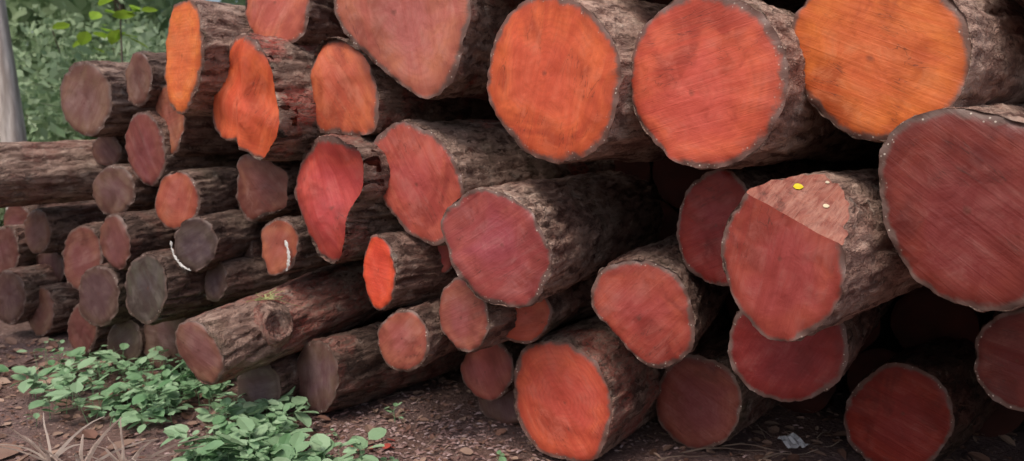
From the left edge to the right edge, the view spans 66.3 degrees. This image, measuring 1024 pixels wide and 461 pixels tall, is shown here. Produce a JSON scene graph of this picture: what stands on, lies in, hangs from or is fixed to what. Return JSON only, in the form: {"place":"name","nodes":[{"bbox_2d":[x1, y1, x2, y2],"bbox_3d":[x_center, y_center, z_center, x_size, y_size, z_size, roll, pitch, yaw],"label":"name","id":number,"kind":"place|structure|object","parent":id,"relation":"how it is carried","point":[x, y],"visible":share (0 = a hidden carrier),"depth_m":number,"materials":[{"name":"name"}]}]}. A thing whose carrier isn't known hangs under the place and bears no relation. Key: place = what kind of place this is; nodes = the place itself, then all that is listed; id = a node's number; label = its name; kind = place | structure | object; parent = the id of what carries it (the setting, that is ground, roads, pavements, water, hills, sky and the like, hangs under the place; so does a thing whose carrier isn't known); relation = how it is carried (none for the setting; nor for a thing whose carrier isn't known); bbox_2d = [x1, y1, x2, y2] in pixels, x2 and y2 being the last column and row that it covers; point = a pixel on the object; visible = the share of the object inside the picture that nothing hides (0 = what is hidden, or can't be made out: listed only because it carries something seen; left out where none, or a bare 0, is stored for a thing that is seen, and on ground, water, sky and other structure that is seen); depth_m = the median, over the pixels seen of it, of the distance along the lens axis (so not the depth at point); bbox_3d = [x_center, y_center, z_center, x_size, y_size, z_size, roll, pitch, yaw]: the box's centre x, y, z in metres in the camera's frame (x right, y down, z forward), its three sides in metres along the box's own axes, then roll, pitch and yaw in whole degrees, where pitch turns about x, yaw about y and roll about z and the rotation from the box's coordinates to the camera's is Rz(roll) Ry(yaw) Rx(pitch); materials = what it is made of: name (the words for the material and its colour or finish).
{"place":"outdoors","nodes":[
{"label":"outdoors","id":0,"kind":"place"},
{"bbox_2d":[0,320,1023,460],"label":"ground","id":1,"kind":"structure","parent":0,"point":[808,423],"depth_m":3.80,"materials":[{"name":"soil"}]},
{"bbox_2d":[0,0,26,209],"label":"pale trunk tree","id":2,"kind":"object","parent":1,"relation":"on","point":[12,126],"visible":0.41,"depth_m":7.72,"materials":[{"name":"grey plant"}]},
{"bbox_2d":[0,46,62,226],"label":"shrub","id":3,"kind":"object","parent":1,"relation":"on","point":[35,96],"visible":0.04,"depth_m":9.32,"materials":[{"name":"green plant"}]},
{"bbox_2d":[28,282,79,336],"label":"log","id":4,"kind":"object","parent":1,"relation":"on","point":[58,302],"visible":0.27,"depth_m":5.33,"materials":[{"name":"brown wood"}]},
{"bbox_2d":[0,264,58,324],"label":"log","id":5,"kind":"object","parent":4,"relation":"on","point":[19,294],"visible":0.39,"depth_m":5.32,"materials":[{"name":"brown wood"}]},
{"bbox_2d":[0,224,37,273],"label":"log","id":6,"kind":"object","parent":5,"relation":"on","point":[15,252],"visible":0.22,"depth_m":5.46,"materials":[{"name":"brown wood"}]},
{"bbox_2d":[3,200,95,225],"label":"log","id":7,"kind":"object","parent":6,"relation":"on","point":[15,215],"visible":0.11,"depth_m":5.68,"materials":[{"name":"brown wood"}]},
{"bbox_2d":[35,253,66,281],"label":"log","id":8,"kind":"object","parent":4,"relation":"on","point":[54,261],"visible":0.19,"depth_m":5.45,"materials":[{"name":"brown wood"}]},
{"bbox_2d":[24,202,107,253],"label":"log","id":9,"kind":"object","parent":8,"relation":"on","point":[48,229],"visible":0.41,"depth_m":5.22,"materials":[{"name":"brown wood"}]},
{"bbox_2d":[10,13,100,118],"bbox_3d":[-7.587,-1.864,11.329,2.444,3.634,3.257,6,10,35],"label":"shrub","id":10,"kind":"object","parent":1,"relation":"on","point":[43,60],"visible":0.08,"depth_m":11.68,"materials":[{"name":"green plant"}]},
{"bbox_2d":[17,45,111,141],"bbox_3d":[-4.540,-0.880,8.926,2.830,2.465,1.779,-2,8,-14],"label":"shrub","id":11,"kind":"object","parent":1,"relation":"on","point":[49,129],"visible":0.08,"depth_m":8.47,"materials":[{"name":"green plant"}]},
{"bbox_2d":[9,0,165,120],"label":"shrub","id":12,"kind":"object","parent":1,"relation":"on","point":[78,18],"visible":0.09,"depth_m":10.37,"materials":[{"name":"green plant"}]},
{"bbox_2d":[67,303,112,355],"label":"log","id":13,"kind":"object","parent":1,"relation":"on","point":[83,332],"visible":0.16,"depth_m":4.90,"materials":[{"name":"brown wood"}]},
{"bbox_2d":[61,221,107,290],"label":"log","id":14,"kind":"object","parent":13,"relation":"on","point":[81,253],"visible":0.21,"depth_m":4.93,"materials":[{"name":"brown wood"}]},
{"bbox_2d":[52,0,157,61],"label":"sapling","id":15,"kind":"object","parent":1,"relation":"on","point":[113,37],"visible":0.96,"depth_m":6.99,"materials":[{"name":"green plant"}]},
{"bbox_2d":[0,413,209,460],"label":"dry grass","id":16,"kind":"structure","parent":1,"relation":"on","point":[45,454],"depth_m":3.26,"materials":[{"name":"beige plant"}]},
{"bbox_2d":[113,0,127,57],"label":"tree","id":17,"kind":"object","parent":1,"relation":"on","point":[122,7],"visible":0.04,"depth_m":12.57,"materials":[{"name":"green plant"}]},
{"bbox_2d":[6,0,245,92],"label":"background forest","id":18,"kind":"object","parent":1,"relation":"on","point":[25,13],"visible":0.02,"depth_m":13.39,"materials":[{"name":"green plant"}]},
{"bbox_2d":[107,317,145,362],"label":"log","id":19,"kind":"object","parent":1,"relation":"on","point":[130,332],"visible":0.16,"depth_m":4.68,"materials":[{"name":"brown wood"}]},
{"bbox_2d":[78,263,132,326],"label":"log","id":20,"kind":"object","parent":19,"relation":"on","point":[102,295],"visible":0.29,"depth_m":4.56,"materials":[{"name":"brown wood"}]},
{"bbox_2d":[101,15,167,61],"bbox_3d":[-4.219,-1.443,10.855,2.500,2.929,1.966,-7,10,-41],"label":"shrub","id":21,"kind":"object","parent":1,"relation":"on","point":[128,29],"visible":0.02,"depth_m":10.14,"materials":[{"name":"green plant"}]},
{"bbox_2d":[0,338,268,434],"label":"groundcover plants","id":22,"kind":"object","parent":1,"relation":"on","point":[141,397],"visible":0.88,"depth_m":4.05,"materials":[{"name":"green plant"}]},
{"bbox_2d":[110,30,165,61],"bbox_3d":[-3.491,-0.975,8.501,1.473,2.637,1.186,-4,9,-28],"label":"shrub","id":23,"kind":"object","parent":1,"relation":"on","point":[131,51],"depth_m":8.30,"materials":[{"name":"green plant"}]},
{"bbox_2d":[144,316,194,371],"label":"log","id":24,"kind":"object","parent":1,"relation":"on","point":[162,334],"visible":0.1,"depth_m":4.60,"materials":[{"name":"brown wood"}]},
{"bbox_2d":[124,248,250,324],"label":"log","id":25,"kind":"object","parent":24,"relation":"on","point":[161,285],"visible":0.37,"depth_m":4.20,"materials":[{"name":"brown wood"}]},
{"bbox_2d":[245,239,261,256],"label":"log","id":26,"kind":"object","parent":25,"relation":"on","point":[254,249],"visible":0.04,"depth_m":4.26,"materials":[{"name":"brown wood"}]},
{"bbox_2d":[155,166,239,229],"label":"log","id":27,"kind":"object","parent":26,"relation":"on","point":[182,196],"visible":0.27,"depth_m":4.21,"materials":[{"name":"orange wood"}]},
{"bbox_2d":[125,110,242,186],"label":"log","id":28,"kind":"object","parent":27,"relation":"on","point":[153,160],"visible":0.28,"depth_m":4.51,"materials":[{"name":"brown wood"}]},
{"bbox_2d":[125,50,166,107],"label":"log","id":29,"kind":"object","parent":28,"relation":"on","point":[144,76],"visible":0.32,"depth_m":4.43,"materials":[{"name":"brown wood"}]},
{"bbox_2d":[159,386,398,460],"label":"groundcover plants","id":30,"kind":"object","parent":1,"relation":"on","point":[268,439],"visible":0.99,"depth_m":3.36,"materials":[{"name":"green plant"}]},
{"bbox_2d":[237,311,393,413],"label":"log","id":31,"kind":"object","parent":1,"relation":"on","point":[277,379],"visible":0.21,"depth_m":3.92,"materials":[{"name":"brown wood"}]},
{"bbox_2d":[175,260,398,384],"bbox_3d":[-0.825,0.310,4.554,0.470,0.452,2.410,4,14,30],"label":"log","id":32,"kind":"object","parent":31,"relation":"on","point":[222,344],"visible":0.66,"depth_m":3.75,"materials":[{"name":"brown wood"}]},
{"bbox_2d":[204,255,323,301],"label":"log","id":33,"kind":"object","parent":32,"relation":"on","point":[231,279],"visible":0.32,"depth_m":4.19,"materials":[{"name":"brown wood"}]},
{"bbox_2d":[170,209,273,271],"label":"log","id":34,"kind":"object","parent":33,"relation":"on","point":[211,241],"visible":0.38,"depth_m":4.08,"materials":[{"name":"brown wood"}]},
{"bbox_2d":[248,289,303,307],"bbox_3d":[-1.170,0.327,3.789,0.331,0.088,0.039,0,8,0],"label":"grass sprig","id":35,"kind":"object","parent":32,"relation":"on","point":[271,297],"depth_m":3.78,"materials":[{"name":"yellow plant"}]},
{"bbox_2d":[260,215,350,275],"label":"log","id":36,"kind":"object","parent":32,"relation":"on","point":[288,247],"visible":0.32,"depth_m":3.88,"materials":[{"name":"brown wood"}]},
{"bbox_2d":[351,439,394,448],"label":"bark flakes","id":37,"kind":"object","parent":1,"relation":"on","point":[387,445],"visible":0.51,"depth_m":3.57,"materials":[{"name":"red wood"}]},
{"bbox_2d":[296,321,466,413],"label":"log","id":38,"kind":"object","parent":1,"relation":"on","point":[345,370],"visible":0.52,"depth_m":3.92,"materials":[{"name":"brown wood"}]},
{"bbox_2d":[377,297,457,371],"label":"log","id":39,"kind":"object","parent":38,"relation":"on","point":[412,337],"visible":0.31,"depth_m":3.45,"materials":[{"name":"red wood"}]},
{"bbox_2d":[363,231,457,310],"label":"log","id":40,"kind":"object","parent":39,"relation":"on","point":[402,268],"visible":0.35,"depth_m":3.50,"materials":[{"name":"brown wood"}]},
{"bbox_2d":[294,133,404,263],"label":"log","id":41,"kind":"object","parent":40,"relation":"on","point":[341,187],"visible":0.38,"depth_m":3.63,"materials":[{"name":"red wood"}]},
{"bbox_2d":[372,119,614,245],"bbox_3d":[0.279,-0.345,4.458,0.569,0.569,2.511,5,9,34],"label":"log","id":42,"kind":"object","parent":40,"relation":"on","point":[438,169],"visible":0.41,"depth_m":3.46,"materials":[{"name":"red wood"}]},
{"bbox_2d":[380,456,397,460],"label":"seedling plant","id":43,"kind":"object","parent":1,"relation":"on","point":[384,458],"visible":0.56,"depth_m":3.37,"materials":[{"name":"green plant"}]},
{"bbox_2d":[0,374,846,460],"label":"wood chips","id":44,"kind":"object","parent":1,"relation":"on","point":[444,453],"visible":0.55,"depth_m":3.73,"materials":[{"name":"brown wood"}]},
{"bbox_2d":[384,402,405,421],"bbox_3d":[-0.576,0.906,3.900,0.140,0.093,0.076,5,9,32],"label":"seedling plant","id":45,"kind":"object","parent":44,"relation":"on","point":[395,404],"visible":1,"depth_m":3.89,"materials":[{"name":"green plant"}]},
{"bbox_2d":[10,368,838,460],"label":"twigs","id":46,"kind":"object","parent":1,"relation":"on","point":[562,459],"visible":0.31,"depth_m":3.52,"materials":[{"name":"brown wood"}]},
{"bbox_2d":[476,389,518,424],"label":"log","id":47,"kind":"object","parent":1,"relation":"on","point":[501,409],"visible":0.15,"depth_m":3.87,"materials":[{"name":"brown wood"}]},
{"bbox_2d":[496,450,505,460],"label":"seedling plant","id":48,"kind":"object","parent":1,"relation":"on","point":[501,458],"visible":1,"depth_m":3.41,"materials":[{"name":"green plant"}]},
{"bbox_2d":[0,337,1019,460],"bbox_3d":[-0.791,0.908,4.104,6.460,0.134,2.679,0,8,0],"label":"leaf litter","id":49,"kind":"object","parent":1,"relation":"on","point":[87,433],"visible":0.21,"depth_m":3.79,"materials":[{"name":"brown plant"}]},
{"bbox_2d":[514,309,730,460],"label":"log","id":50,"kind":"object","parent":1,"relation":"on","point":[587,389],"visible":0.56,"depth_m":3.35,"materials":[{"name":"wood"}]},
{"bbox_2d":[439,238,659,351],"bbox_3d":[0.771,0.214,4.352,0.345,0.345,2.887,7,11,43],"label":"log","id":51,"kind":"object","parent":50,"relation":"on","point":[470,321],"visible":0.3,"depth_m":3.31,"materials":[{"name":"red wood"}]},
{"bbox_2d":[504,281,590,343],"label":"log","id":52,"kind":"object","parent":51,"relation":"on","point":[538,320],"visible":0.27,"depth_m":3.33,"materials":[{"name":"brown wood"}]},
{"bbox_2d":[441,170,663,307],"bbox_3d":[0.449,-0.065,4.107,0.524,0.500,2.319,4,9,27],"label":"log","id":53,"kind":"object","parent":52,"relation":"on","point":[526,243],"visible":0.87,"depth_m":3.15,"materials":[{"name":"wood"}]},
{"bbox_2d":[591,232,729,368],"bbox_3d":[1.002,0.168,4.158,0.443,0.439,2.512,3,8,24],"label":"log","id":54,"kind":"object","parent":50,"relation":"on","point":[658,304],"visible":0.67,"depth_m":3.03,"materials":[{"name":"red wood"}]},
{"bbox_2d":[655,331,780,449],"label":"log","id":55,"kind":"object","parent":1,"relation":"on","point":[706,397],"visible":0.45,"depth_m":3.48,"materials":[{"name":"brown wood"}]},
{"bbox_2d":[719,319,732,334],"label":"log","id":56,"kind":"object","parent":1,"relation":"on","point":[727,327],"visible":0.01,"depth_m":4.22,"materials":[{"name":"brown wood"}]},
{"bbox_2d":[726,291,739,320],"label":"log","id":57,"kind":"object","parent":56,"relation":"on","point":[732,307],"visible":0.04,"depth_m":4.23,"materials":[{"name":"brown wood"}]},
{"bbox_2d":[777,433,808,448],"bbox_3d":[1.272,0.951,3.538,0.111,0.022,0.100,-3,17,-23],"label":"paper scrap","id":58,"kind":"object","parent":1,"relation":"on","point":[792,440],"visible":1,"depth_m":3.54,"materials":[{"name":"grey paper"}]},
{"bbox_2d":[780,353,858,412],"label":"log","id":59,"kind":"object","parent":1,"relation":"on","point":[819,402],"visible":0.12,"depth_m":3.99,"materials":[{"name":"black wood"}]},
{"bbox_2d":[859,296,899,352],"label":"log","id":60,"kind":"object","parent":59,"relation":"on","point":[877,332],"visible":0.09,"depth_m":3.77,"materials":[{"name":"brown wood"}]},
{"bbox_2d":[728,297,896,401],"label":"log","id":61,"kind":"object","parent":60,"relation":"on","point":[813,366],"visible":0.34,"depth_m":2.82,"materials":[{"name":"red wood"}]},
{"bbox_2d":[676,160,878,285],"bbox_3d":[1.758,-0.140,3.901,2.765,0.470,0.432,-7,11,-43],"label":"log","id":62,"kind":"object","parent":61,"relation":"on","point":[711,201],"visible":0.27,"depth_m":2.99,"materials":[{"name":"red wood"}]},
{"bbox_2d":[631,0,883,169],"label":"log","id":63,"kind":"object","parent":62,"relation":"on","point":[718,84],"visible":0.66,"depth_m":2.59,"materials":[{"name":"orange wood"}]},
{"bbox_2d":[721,168,922,341],"bbox_3d":[1.526,-0.001,3.060,2.007,0.516,0.462,-7,11,-43],"label":"log","id":64,"kind":"object","parent":61,"relation":"on","point":[806,254],"visible":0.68,"depth_m":2.39,"materials":[{"name":"red wood"}]},
{"bbox_2d":[847,325,903,391],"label":"log","id":65,"kind":"object","parent":1,"relation":"on","point":[885,346],"visible":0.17,"depth_m":3.93,"materials":[{"name":"brown wood"}]},
{"bbox_2d":[890,286,979,348],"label":"log","id":66,"kind":"object","parent":65,"relation":"on","point":[924,315],"visible":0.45,"depth_m":3.67,"materials":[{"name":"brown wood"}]},
{"bbox_2d":[843,310,998,460],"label":"log","id":67,"kind":"object","parent":1,"relation":"on","point":[930,400],"visible":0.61,"depth_m":3.27,"materials":[{"name":"red wood"}]},
{"bbox_2d":[973,403,1023,436],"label":"log","id":68,"kind":"object","parent":1,"relation":"on","point":[1002,420],"visible":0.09,"depth_m":3.67,"materials":[{"name":"brown wood"}]},
{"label":"log","id":69,"kind":"object","parent":1,"relation":"on","visible":0},
{"bbox_2d":[460,319,579,400],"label":"log","id":70,"kind":"object","parent":69,"relation":"on","point":[487,374],"visible":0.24,"depth_m":3.71,"materials":[{"name":"red wood"}]},
{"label":"log","id":71,"kind":"object","parent":69,"relation":"on","visible":0},
{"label":"log","id":72,"kind":"object","parent":71,"relation":"on","visible":0},
{"bbox_2d":[614,160,654,183],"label":"log","id":73,"kind":"object","parent":72,"relation":"on","point":[642,170],"visible":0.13,"depth_m":4.34,"materials":[{"name":"brown wood"}]},
{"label":"log","id":74,"kind":"object","parent":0,"visible":0},
{"bbox_2d":[653,159,715,208],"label":"log","id":75,"kind":"object","parent":74,"relation":"on","point":[673,180],"visible":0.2,"depth_m":4.20,"materials":[{"name":"brown wood"}]},
{"bbox_2d":[487,0,668,163],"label":"log","id":76,"kind":"object","parent":75,"relation":"on","point":[559,74],"visible":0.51,"depth_m":2.93,"materials":[{"name":"orange wood"}]},
{"bbox_2d":[761,0,805,12],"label":"log","id":77,"kind":"object","parent":76,"relation":"on","point":[793,6],"visible":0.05,"depth_m":3.46,"materials":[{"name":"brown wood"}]},
{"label":"log","id":78,"kind":"object","parent":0,"visible":0},
{"bbox_2d":[646,0,672,4],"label":"log","id":79,"kind":"object","parent":78,"relation":"on","point":[666,2],"visible":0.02,"depth_m":3.97,"materials":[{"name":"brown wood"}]},
{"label":"log","id":80,"kind":"object","parent":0,"visible":0},
{"bbox_2d":[1014,0,1023,8],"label":"log","id":81,"kind":"object","parent":80,"relation":"on","point":[1020,3],"visible":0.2,"depth_m":2.52,"materials":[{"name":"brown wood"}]},
{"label":"log","id":82,"kind":"object","parent":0,"visible":0},
{"bbox_2d":[60,60,155,137],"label":"log","id":83,"kind":"object","parent":82,"relation":"on","point":[95,103],"visible":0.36,"depth_m":4.70,"materials":[{"name":"brown wood"}]},
{"bbox_2d":[91,136,129,166],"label":"log","id":84,"kind":"object","parent":82,"relation":"on","point":[107,151],"visible":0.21,"depth_m":5.01,"materials":[{"name":"brown wood"}]},
{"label":"log","id":85,"kind":"object","parent":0,"visible":0},
{"bbox_2d":[92,164,158,214],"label":"log","id":86,"kind":"object","parent":85,"relation":"on","point":[119,188],"visible":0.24,"depth_m":4.70,"materials":[{"name":"brown wood"}]},
{"bbox_2d":[0,139,105,207],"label":"log","id":87,"kind":"object","parent":86,"relation":"on","point":[42,173],"visible":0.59,"depth_m":4.92,"materials":[{"name":"brown wood"}]},
{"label":"log","id":88,"kind":"object","parent":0,"visible":0},
{"bbox_2d":[973,306,1023,411],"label":"log","id":89,"kind":"object","parent":88,"relation":"on","point":[998,368],"visible":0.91,"depth_m":2.54,"materials":[{"name":"red wood"}]},
{"bbox_2d":[878,102,1023,311],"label":"log","id":90,"kind":"object","parent":89,"relation":"on","point":[951,185],"visible":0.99,"depth_m":2.19,"materials":[{"name":"red wood"}]},
{"bbox_2d":[791,0,1023,142],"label":"log","id":91,"kind":"object","parent":90,"relation":"on","point":[879,71],"visible":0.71,"depth_m":2.34,"materials":[{"name":"orange wood"}]},
{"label":"log","id":92,"kind":"object","parent":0,"visible":0},
{"bbox_2d":[236,153,301,221],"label":"log","id":93,"kind":"object","parent":92,"relation":"on","point":[265,190],"visible":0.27,"depth_m":4.04,"materials":[{"name":"brown wood"}]},
{"bbox_2d":[155,85,248,155],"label":"log","id":94,"kind":"object","parent":93,"relation":"on","point":[194,136],"visible":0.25,"depth_m":4.41,"materials":[{"name":"brown wood"}]},
{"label":"log","id":95,"kind":"object","parent":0,"visible":0},
{"bbox_2d":[212,33,324,160],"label":"log","id":96,"kind":"object","parent":95,"relation":"on","point":[264,106],"visible":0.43,"depth_m":3.75,"materials":[{"name":"orange wood"}]},
{"bbox_2d":[164,0,252,116],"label":"log","id":97,"kind":"object","parent":96,"relation":"on","point":[202,35],"visible":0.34,"depth_m":3.89,"materials":[{"name":"orange wood"}]},
{"bbox_2d":[245,0,349,44],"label":"log","id":98,"kind":"object","parent":96,"relation":"on","point":[303,22],"visible":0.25,"depth_m":3.83,"materials":[{"name":"red wood"}]},
{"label":"log","id":99,"kind":"object","parent":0,"visible":0},
{"bbox_2d":[309,37,498,135],"bbox_3d":[0.032,-0.816,4.713,0.520,0.521,2.749,6,10,37],"label":"log","id":100,"kind":"object","parent":99,"relation":"on","point":[357,91],"visible":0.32,"depth_m":3.65,"materials":[{"name":"orange wood"}]},
{"bbox_2d":[333,0,524,100],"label":"log","id":101,"kind":"object","parent":100,"relation":"on","point":[433,49],"visible":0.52,"depth_m":3.29,"materials":[{"name":"red wood"}]},
{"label":"log","id":102,"kind":"object","parent":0,"visible":0},
{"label":"log","id":103,"kind":"object","parent":102,"relation":"on","visible":0},
{"bbox_2d":[99,209,177,270],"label":"log","id":104,"kind":"object","parent":103,"relation":"on","point":[127,238],"visible":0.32,"depth_m":4.42,"materials":[{"name":"brown wood"}]},
{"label":"log","id":105,"kind":"object","parent":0,"visible":0},
{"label":"log","id":106,"kind":"object","parent":105,"relation":"on","visible":0},
{"bbox_2d":[438,245,454,273],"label":"log","id":107,"kind":"object","parent":106,"relation":"on","point":[443,250],"visible":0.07,"depth_m":3.57,"materials":[{"name":"brown wood"}]}
]}

